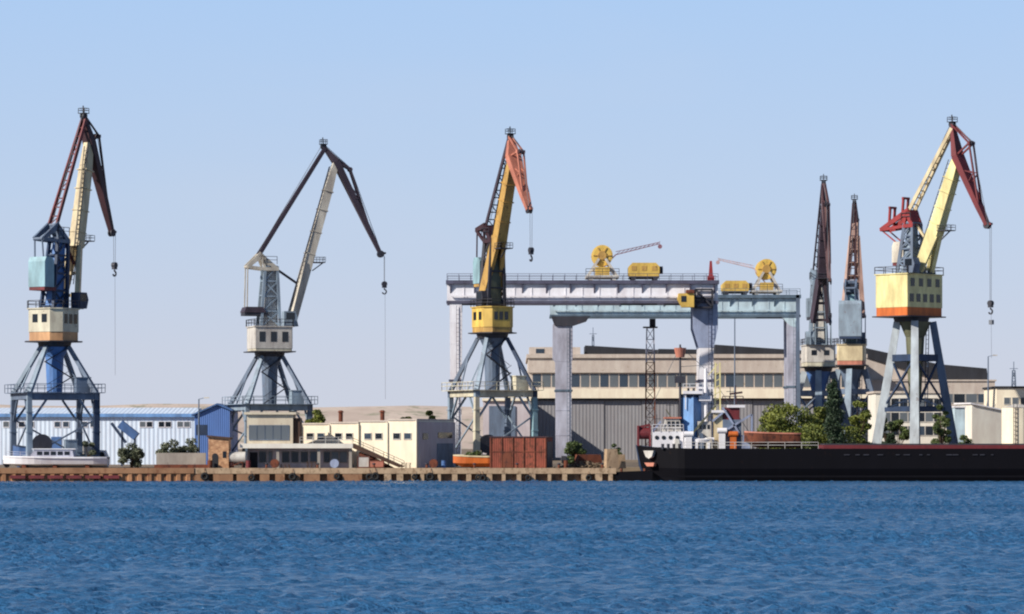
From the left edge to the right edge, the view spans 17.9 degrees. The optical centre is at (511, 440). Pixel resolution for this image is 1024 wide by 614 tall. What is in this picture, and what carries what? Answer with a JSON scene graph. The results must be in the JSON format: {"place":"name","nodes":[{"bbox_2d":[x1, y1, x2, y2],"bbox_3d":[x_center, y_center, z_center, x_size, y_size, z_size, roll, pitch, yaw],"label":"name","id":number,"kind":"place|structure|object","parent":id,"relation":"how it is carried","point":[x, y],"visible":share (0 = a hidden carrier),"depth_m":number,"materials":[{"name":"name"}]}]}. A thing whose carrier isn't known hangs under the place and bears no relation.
{"place":"outdoors","nodes":[
{"label":"outdoors","id":0,"kind":"place"},
{"bbox_2d":[111,421,139,465],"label":"loading chute","id":1,"kind":"object","parent":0,"point":[128,430],"visible":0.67,"depth_m":439.20,"materials":[{"name":"blue paint"}]},
{"bbox_2d":[0,404,482,448],"bbox_3d":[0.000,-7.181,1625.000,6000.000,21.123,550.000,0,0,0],"label":"hill","id":2,"kind":"structure","parent":0,"point":[350,414],"depth_m":1476.42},
{"bbox_2d":[0,449,640,480],"bbox_3d":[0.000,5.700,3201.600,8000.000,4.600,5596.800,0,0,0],"label":"ground","id":3,"kind":"structure","parent":0,"point":[632,465],"depth_m":450.71,"materials":[{"name":"grey concrete"}]},
{"bbox_2d":[3,448,109,467],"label":"motor boat","id":4,"kind":"object","parent":3,"relation":"on","point":[52,458],"visible":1,"depth_m":403.96,"materials":[{"name":"white paint"}]},
{"bbox_2d":[3,106,117,467],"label":"portal crane","id":5,"kind":"object","parent":3,"relation":"on","point":[53,327],"visible":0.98,"depth_m":411.44,"materials":[{"name":"metal"}]},
{"bbox_2d":[81,440,96,456],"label":"shrub","id":6,"kind":"object","parent":3,"relation":"on","point":[85,443],"visible":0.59,"depth_m":408.63,"materials":[{"name":"green plant"}]},
{"bbox_2d":[83,446,108,456],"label":"box truck","id":7,"kind":"object","parent":3,"relation":"on","point":[103,453],"visible":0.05,"depth_m":420.02,"materials":[{"name":"white paint"}]},
{"bbox_2d":[0,468,194,480],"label":"sheet pile bank","id":8,"kind":"structure","parent":3,"relation":"on","point":[97,474],"depth_m":401.88,"materials":[{"name":"brown metal"}]},
{"bbox_2d":[0,408,201,463],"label":"blue warehouse","id":9,"kind":"structure","parent":3,"relation":"on","point":[155,428],"depth_m":470.00,"materials":[{"name":"metal"}]},
{"bbox_2d":[117,442,144,467],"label":"shrub","id":10,"kind":"object","parent":3,"relation":"on","point":[134,454],"visible":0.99,"depth_m":409.13,"materials":[{"name":"green plant"}]},
{"bbox_2d":[155,438,183,464],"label":"shrub","id":11,"kind":"object","parent":3,"relation":"on","point":[165,447],"visible":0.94,"depth_m":410.23,"materials":[{"name":"green plant"}]},
{"bbox_2d":[154,453,207,467],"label":"wall","id":12,"kind":"structure","parent":3,"relation":"on","point":[180,458],"depth_m":408.00,"materials":[{"name":"grey concrete"}]},
{"bbox_2d":[181,437,199,464],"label":"shrub","id":13,"kind":"object","parent":3,"relation":"on","point":[192,448],"visible":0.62,"depth_m":412.35,"materials":[{"name":"green plant"}]},
{"bbox_2d":[198,397,208,464],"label":"lamp pole","id":14,"kind":"object","parent":3,"relation":"on","point":[199,423],"visible":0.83,"depth_m":439.92,"materials":[{"name":"metal"}]},
{"bbox_2d":[191,403,240,464],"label":"gable shed","id":15,"kind":"structure","parent":3,"relation":"on","point":[216,419],"depth_m":452.00,"materials":[{"name":"blue metal"}]},
{"bbox_2d":[206,435,232,467],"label":"brick hut","id":16,"kind":"object","parent":3,"relation":"on","point":[219,448],"visible":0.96,"depth_m":404.60,"materials":[{"name":"brown brick"}]},
{"bbox_2d":[229,450,247,467],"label":"water tank","id":17,"kind":"object","parent":3,"relation":"on","point":[236,456],"visible":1,"depth_m":404.80,"materials":[{"name":"white metal"}]},
{"bbox_2d":[270,459,278,467],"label":"cable drum","id":18,"kind":"object","parent":3,"relation":"on","point":[274,463],"visible":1,"depth_m":403.45,"materials":[{"name":"wood"}]},
{"bbox_2d":[222,137,386,465],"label":"portal crane","id":19,"kind":"object","parent":3,"relation":"on","point":[270,340],"visible":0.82,"depth_m":454.34,"materials":[{"name":"metal"}]},
{"bbox_2d":[304,409,325,422],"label":"broadleaf tree","id":20,"kind":"object","parent":3,"relation":"on","point":[318,417],"visible":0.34,"depth_m":447.91,"materials":[{"name":"green plant"}]},
{"bbox_2d":[240,412,404,467],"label":"station building","id":21,"kind":"structure","parent":3,"relation":"on","point":[274,435],"depth_m":406.90,"materials":[{"name":"beige paint"}]},
{"bbox_2d":[330,459,338,467],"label":"cable drum","id":22,"kind":"object","parent":3,"relation":"on","point":[334,463],"visible":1,"depth_m":403.45,"materials":[{"name":"blue paint"}]},
{"bbox_2d":[357,456,369,467],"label":"crate","id":23,"kind":"object","parent":3,"relation":"on","point":[362,461],"visible":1,"depth_m":404.40,"materials":[{"name":"white paint"}]},
{"bbox_2d":[369,460,383,467],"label":"crate","id":24,"kind":"object","parent":3,"relation":"on","point":[379,464],"visible":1,"depth_m":404.20,"materials":[{"name":"paint"}]},
{"bbox_2d":[302,410,454,467],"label":"warehouse","id":25,"kind":"structure","parent":3,"relation":"on","point":[417,443],"depth_m":413.65,"materials":[{"name":"beige paint"}]},
{"bbox_2d":[195,468,615,480],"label":"quay wall","id":26,"kind":"structure","parent":3,"relation":"on","point":[403,474],"depth_m":402.05,"materials":[{"name":"concrete"}]},
{"bbox_2d":[200,470,208,480],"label":"tyre fender","id":27,"kind":"object","parent":26,"relation":"hanging from","point":[203,474],"visible":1,"depth_m":401.68,"materials":[{"name":"black rubber"}]},
{"bbox_2d":[289,473,296,480],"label":"tyre fender","id":28,"kind":"object","parent":26,"relation":"hanging from","point":[294,475],"visible":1,"depth_m":401.68,"materials":[{"name":"rubber"}]},
{"bbox_2d":[372,468,379,480],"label":"tyre fender","id":29,"kind":"object","parent":26,"relation":"hanging from","point":[377,477],"visible":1,"depth_m":401.67,"materials":[{"name":"rubber"}]},
{"bbox_2d":[426,472,433,480],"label":"tyre fender","id":30,"kind":"object","parent":26,"relation":"hanging from","point":[428,478],"visible":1,"depth_m":401.66,"materials":[{"name":"rubber"}]},
{"bbox_2d":[425,410,435,418],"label":"broadleaf tree","id":31,"kind":"object","parent":3,"relation":"on","point":[429,413],"visible":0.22,"depth_m":470.34,"materials":[{"name":"green plant"}]},
{"bbox_2d":[429,459,437,467],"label":"cable drum","id":32,"kind":"object","parent":3,"relation":"on","point":[433,463],"visible":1,"depth_m":403.45,"materials":[{"name":"metal"}]},
{"bbox_2d":[453,455,489,466],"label":"rowing boat","id":33,"kind":"object","parent":3,"relation":"on","point":[468,461],"visible":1,"depth_m":404.38,"materials":[{"name":"orange paint"}]},
{"bbox_2d":[465,450,481,467],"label":"shrub","id":34,"kind":"object","parent":3,"relation":"on","point":[475,453],"visible":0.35,"depth_m":409.42,"materials":[{"name":"green plant"}]},
{"bbox_2d":[441,126,543,465],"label":"portal crane","id":35,"kind":"object","parent":3,"relation":"on","point":[492,318],"visible":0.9,"depth_m":429.94,"materials":[{"name":"metal"}]},
{"bbox_2d":[482,398,530,453],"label":"annex","id":36,"kind":"object","parent":3,"relation":"on","point":[493,420],"visible":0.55,"depth_m":560.00,"materials":[{"name":"stone"}]},
{"bbox_2d":[489,406,514,435],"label":"door","id":37,"kind":"structure","parent":36,"relation":"in","point":[496,419],"depth_m":559.81,"materials":[{"name":"metal"}]},
{"bbox_2d":[489,436,552,467],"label":"shipping container","id":38,"kind":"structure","parent":3,"relation":"on","point":[523,451],"depth_m":403.68,"materials":[{"name":"red metal"}]},
{"bbox_2d":[564,441,587,464],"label":"shrub","id":39,"kind":"object","parent":3,"relation":"on","point":[572,449],"visible":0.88,"depth_m":415.28,"materials":[{"name":"green plant"}]},
{"bbox_2d":[446,261,718,453],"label":"gantry crane","id":40,"kind":"object","parent":3,"relation":"on","point":[699,298],"visible":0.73,"depth_m":449.40,"materials":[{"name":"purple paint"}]},
{"bbox_2d":[585,242,661,279],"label":"hoist trolley","id":41,"kind":"object","parent":40,"relation":"on","point":[602,256],"visible":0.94,"depth_m":451.25,"materials":[{"name":"yellow metal"}]},
{"bbox_2d":[628,263,662,279],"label":"winch house","id":42,"kind":"structure","parent":40,"relation":"on","point":[644,268],"depth_m":450.20,"materials":[{"name":"yellow paint"}]},
{"bbox_2d":[553,460,619,467],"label":"rubble","id":43,"kind":"object","parent":3,"relation":"on","point":[588,464],"visible":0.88,"depth_m":406.61,"materials":[{"name":"stone"}]},
{"bbox_2d":[574,454,601,467],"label":"container","id":44,"kind":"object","parent":3,"relation":"on","point":[595,458],"depth_m":410.16,"materials":[{"name":"metal"}]},
{"bbox_2d":[604,449,618,468],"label":"stone block","id":45,"kind":"object","parent":3,"relation":"on","point":[610,458],"depth_m":406.12,"materials":[{"name":"stone"}]},
{"bbox_2d":[618,454,625,467],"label":"stone block","id":46,"kind":"object","parent":3,"relation":"on","point":[621,461],"depth_m":408.62,"materials":[{"name":"concrete"}]},
{"bbox_2d":[611,443,622,453],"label":"shrub","id":47,"kind":"object","parent":46,"relation":"on","point":[617,448],"visible":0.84,"depth_m":409.64,"materials":[{"name":"green plant"}]},
{"bbox_2d":[643,319,657,445],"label":"lattice mast","id":48,"kind":"object","parent":3,"relation":"on","point":[652,323],"visible":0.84,"depth_m":499.35,"materials":[{"name":"metal"}]},
{"bbox_2d":[549,289,800,462],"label":"gantry crane","id":49,"kind":"object","parent":3,"relation":"on","point":[567,318],"visible":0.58,"depth_m":491.42,"materials":[{"name":"blue paint"}]},
{"bbox_2d":[721,281,751,294],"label":"winch house","id":50,"kind":"structure","parent":49,"relation":"on","point":[736,286],"depth_m":492.20,"materials":[{"name":"yellow paint"}]},
{"bbox_2d":[716,258,782,294],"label":"hoist trolley","id":51,"kind":"object","parent":49,"relation":"on","point":[765,269],"visible":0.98,"depth_m":493.25,"materials":[{"name":"yellow metal"}]},
{"bbox_2d":[526,345,867,459],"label":"ship hall","id":52,"kind":"structure","parent":3,"relation":"on","point":[608,400],"depth_m":584.50,"materials":[{"name":"concrete"}]},
{"bbox_2d":[533,374,540,386],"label":"window","id":53,"kind":"structure","parent":52,"relation":"in","point":[536,377],"depth_m":584.96,"materials":[{"name":"blue"}]},
{"bbox_2d":[542,374,549,386],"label":"window","id":54,"kind":"structure","parent":52,"relation":"in","point":[545,377],"depth_m":584.96,"materials":[{"name":"grey glass"}]},
{"bbox_2d":[538,400,566,459],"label":"sliding door","id":55,"kind":"structure","parent":52,"relation":"in","point":[546,412],"depth_m":584.67,"materials":[{"name":"metal"}]},
{"bbox_2d":[572,374,578,386],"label":"window","id":56,"kind":"structure","parent":52,"relation":"in","point":[575,377],"depth_m":584.96,"materials":[{"name":"blue glass"}]},
{"bbox_2d":[581,374,588,386],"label":"window","id":57,"kind":"structure","parent":52,"relation":"in","point":[584,377],"depth_m":584.96,"materials":[{"name":"grey glass"}]},
{"bbox_2d":[568,400,603,459],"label":"sliding door","id":58,"kind":"structure","parent":52,"relation":"in","point":[587,416],"depth_m":584.53,"materials":[{"name":"metal"}]},
{"bbox_2d":[591,374,598,386],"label":"window","id":59,"kind":"structure","parent":52,"relation":"in","point":[594,377],"depth_m":584.96,"materials":[{"name":"grey glass"}]},
{"bbox_2d":[600,374,607,386],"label":"window","id":60,"kind":"structure","parent":52,"relation":"in","point":[603,377],"depth_m":584.96,"materials":[{"name":"blue glass"}]},
{"bbox_2d":[610,374,617,386],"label":"window","id":61,"kind":"structure","parent":52,"relation":"in","point":[613,377],"depth_m":584.96,"materials":[{"name":"grey glass"}]},
{"bbox_2d":[605,400,640,459],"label":"sliding door","id":62,"kind":"structure","parent":52,"relation":"in","point":[622,417],"depth_m":584.67,"materials":[{"name":"grey metal"}]},
{"bbox_2d":[620,374,627,386],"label":"window","id":63,"kind":"structure","parent":52,"relation":"in","point":[623,377],"depth_m":584.96,"materials":[{"name":"blue glass"}]},
{"bbox_2d":[629,374,636,386],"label":"window","id":64,"kind":"structure","parent":52,"relation":"in","point":[632,377],"depth_m":584.96,"materials":[{"name":"grey glass"}]},
{"bbox_2d":[639,374,644,386],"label":"window","id":65,"kind":"structure","parent":52,"relation":"in","point":[641,376],"depth_m":584.96,"materials":[{"name":"blue glass"}]},
{"bbox_2d":[648,374,656,386],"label":"window","id":66,"kind":"structure","parent":52,"relation":"in","point":[650,382],"depth_m":584.96,"materials":[{"name":"grey glass"}]},
{"bbox_2d":[642,400,677,445],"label":"sliding door","id":67,"kind":"structure","parent":52,"relation":"in","point":[661,406],"depth_m":584.53,"materials":[{"name":"grey metal"}]},
{"bbox_2d":[658,374,665,386],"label":"window","id":68,"kind":"structure","parent":52,"relation":"in","point":[661,377],"depth_m":584.96,"materials":[{"name":"grey glass"}]},
{"bbox_2d":[668,374,675,386],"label":"window","id":69,"kind":"structure","parent":52,"relation":"in","point":[671,383],"depth_m":584.96,"materials":[{"name":"grey glass"}]},
{"bbox_2d":[677,374,685,386],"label":"window","id":70,"kind":"structure","parent":52,"relation":"in","point":[682,384],"depth_m":584.96,"materials":[{"name":"grey glass"}]},
{"bbox_2d":[687,374,694,386],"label":"window","id":71,"kind":"structure","parent":52,"relation":"in","point":[690,377],"depth_m":584.96,"materials":[{"name":"grey glass"}]},
{"bbox_2d":[716,374,723,386],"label":"window","id":72,"kind":"structure","parent":52,"relation":"in","point":[722,375],"depth_m":584.96,"materials":[{"name":"grey glass"}]},
{"bbox_2d":[726,374,733,386],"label":"window","id":73,"kind":"structure","parent":52,"relation":"in","point":[729,377],"depth_m":584.96,"materials":[{"name":"blue"}]},
{"bbox_2d":[716,400,751,447],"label":"sliding door","id":74,"kind":"structure","parent":52,"relation":"in","point":[744,412],"depth_m":584.53,"materials":[{"name":"grey metal"}]},
{"bbox_2d":[735,374,742,386],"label":"window","id":75,"kind":"structure","parent":52,"relation":"in","point":[738,377],"depth_m":584.96,"materials":[{"name":"grey glass"}]},
{"bbox_2d":[745,374,752,386],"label":"window","id":76,"kind":"structure","parent":52,"relation":"in","point":[748,377],"depth_m":584.96,"materials":[{"name":"grey glass"}]},
{"bbox_2d":[755,374,762,386],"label":"window","id":77,"kind":"structure","parent":52,"relation":"in","point":[758,377],"depth_m":584.96,"materials":[{"name":"grey glass"}]},
{"bbox_2d":[752,400,783,447],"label":"sliding door","id":78,"kind":"structure","parent":52,"relation":"in","point":[758,406],"depth_m":584.67,"materials":[{"name":"grey metal"}]},
{"bbox_2d":[764,374,771,386],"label":"window","id":79,"kind":"structure","parent":52,"relation":"in","point":[767,377],"depth_m":584.96,"materials":[{"name":"grey glass"}]},
{"bbox_2d":[774,374,781,386],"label":"window","id":80,"kind":"structure","parent":52,"relation":"in","point":[777,377],"depth_m":584.96,"materials":[{"name":"grey glass"}]},
{"bbox_2d":[800,400,814,420],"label":"sliding door","id":81,"kind":"structure","parent":52,"relation":"in","point":[806,401],"depth_m":584.53,"materials":[{"name":"grey metal"}]},
{"bbox_2d":[804,376,810,386],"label":"window","id":82,"kind":"structure","parent":52,"relation":"in","point":[806,384],"depth_m":584.96,"materials":[{"name":"grey glass"}]},
{"bbox_2d":[734,319,735,404],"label":"lamp pole","id":83,"kind":"object","parent":3,"relation":"on","point":[734,360],"visible":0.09,"depth_m":539.91,"materials":[{"name":"metal"}]},
{"bbox_2d":[756,402,823,434],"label":"broadleaf tree","id":84,"kind":"object","parent":3,"relation":"on","point":[772,421],"visible":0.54,"depth_m":429.84,"materials":[{"name":"green plant"}]},
{"bbox_2d":[799,428,813,447],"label":"shrub","id":85,"kind":"object","parent":3,"relation":"on","point":[807,440],"visible":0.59,"depth_m":420.54,"materials":[{"name":"green plant"}]},
{"bbox_2d":[809,406,827,434],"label":"broadleaf tree","id":86,"kind":"object","parent":3,"relation":"on","point":[820,411],"visible":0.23,"depth_m":435.53,"materials":[{"name":"green plant"}]},
{"bbox_2d":[777,422,867,447],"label":"shrub","id":87,"kind":"object","parent":3,"relation":"on","point":[818,436],"visible":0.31,"depth_m":423.66,"materials":[{"name":"green plant"}]},
{"bbox_2d":[800,174,853,443],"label":"portal crane","id":88,"kind":"object","parent":3,"relation":"on","point":[818,357],"visible":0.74,"depth_m":507.28,"materials":[{"name":"metal"}]},
{"bbox_2d":[822,378,847,443],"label":"cypress tree","id":89,"kind":"object","parent":3,"relation":"on","point":[832,404],"visible":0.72,"depth_m":420.46,"materials":[{"name":"green plant"}]},
{"bbox_2d":[826,194,873,433],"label":"portal crane","id":90,"kind":"object","parent":3,"relation":"on","point":[851,356],"visible":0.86,"depth_m":548.16,"materials":[{"name":"metal"}]},
{"bbox_2d":[848,400,871,443],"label":"broadleaf tree","id":91,"kind":"object","parent":3,"relation":"on","point":[864,416],"visible":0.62,"depth_m":433.50,"materials":[{"name":"green plant"}]},
{"bbox_2d":[882,418,896,443],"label":"broadleaf tree","id":92,"kind":"object","parent":3,"relation":"on","point":[890,439],"visible":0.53,"depth_m":445.18,"materials":[{"name":"green plant"}]},
{"bbox_2d":[885,419,909,443],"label":"broadleaf tree","id":93,"kind":"object","parent":3,"relation":"on","point":[904,434],"visible":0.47,"depth_m":451.84,"materials":[{"name":"green plant"}]},
{"bbox_2d":[866,391,950,443],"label":"office block","id":94,"kind":"structure","parent":3,"relation":"on","point":[927,434],"depth_m":477.96,"materials":[{"name":"white"}]},
{"bbox_2d":[865,348,996,441],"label":"workshop","id":95,"kind":"structure","parent":3,"relation":"on","point":[966,384],"depth_m":603.60,"materials":[{"name":"beige"}]},
{"bbox_2d":[872,115,993,443],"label":"portal crane","id":96,"kind":"object","parent":3,"relation":"on","point":[909,297],"visible":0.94,"depth_m":437.87,"materials":[{"name":"metal"}]},
{"bbox_2d":[930,404,951,443],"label":"broadleaf tree","id":97,"kind":"object","parent":3,"relation":"on","point":[938,429],"visible":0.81,"depth_m":430.70,"materials":[{"name":"green plant"}]},
{"bbox_2d":[952,406,965,442],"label":"pale cabin","id":98,"kind":"object","parent":3,"relation":"on","point":[959,415],"visible":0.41,"depth_m":452.00,"materials":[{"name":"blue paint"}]},
{"bbox_2d":[958,435,973,443],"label":"shrub","id":99,"kind":"object","parent":3,"relation":"on","point":[965,439],"visible":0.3,"depth_m":435.56,"materials":[{"name":"green plant"}]},
{"bbox_2d":[954,403,1001,443],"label":"lean to shed","id":100,"kind":"object","parent":3,"relation":"on","point":[983,424],"visible":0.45,"depth_m":470.58,"materials":[{"name":"white paint"}]},
{"bbox_2d":[987,355,996,405],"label":"lamp pole","id":101,"kind":"object","parent":3,"relation":"on","point":[988,382],"visible":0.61,"depth_m":499.92,"materials":[{"name":"metal"}]},
{"bbox_2d":[982,386,1023,408],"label":"storehouse","id":102,"kind":"structure","parent":3,"relation":"on","point":[1000,397],"depth_m":520.00,"materials":[{"name":"beige concrete"}]},
{"bbox_2d":[1002,404,1023,443],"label":"storage tank","id":103,"kind":"object","parent":3,"relation":"on","point":[1013,424],"visible":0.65,"depth_m":460.03,"materials":[{"name":"white metal"}]},
{"bbox_2d":[1010,362,1017,385],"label":"lattice mast","id":104,"kind":"object","parent":3,"relation":"on","point":[1014,375],"visible":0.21,"depth_m":559.73,"materials":[{"name":"metal"}]},
{"bbox_2d":[0,479,1023,613],"bbox_3d":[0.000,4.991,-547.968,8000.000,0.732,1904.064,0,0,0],"label":"water","id":105,"kind":"structure","parent":0,"point":[390,546],"depth_m":150.74,"materials":[{"name":"blue liquid"}]},
{"bbox_2d":[614,468,652,480],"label":"pontoon","id":106,"kind":"object","parent":105,"relation":"on","point":[644,475],"visible":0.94,"depth_m":402.20,"materials":[{"name":"black paint"}]},
{"bbox_2d":[636,344,752,470],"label":"workboat","id":107,"kind":"object","parent":105,"relation":"on","point":[689,427],"visible":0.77,"depth_m":413.40,"materials":[{"name":"blue paint"}]},
{"bbox_2d":[637,442,1023,480],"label":"barge","id":108,"kind":"object","parent":105,"relation":"on","point":[914,462],"visible":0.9,"depth_m":403.03,"materials":[{"name":"black paint"}]},
{"bbox_2d":[744,431,800,447],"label":"lifeboat","id":109,"kind":"object","parent":108,"relation":"on","point":[772,440],"visible":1,"depth_m":405.16,"materials":[{"name":"metal"}]},
{"bbox_2d":[0,0,1023,406],"label":"sky","id":110,"kind":"structure","parent":0,"point":[706,131],"materials":[{"name":"blue"}]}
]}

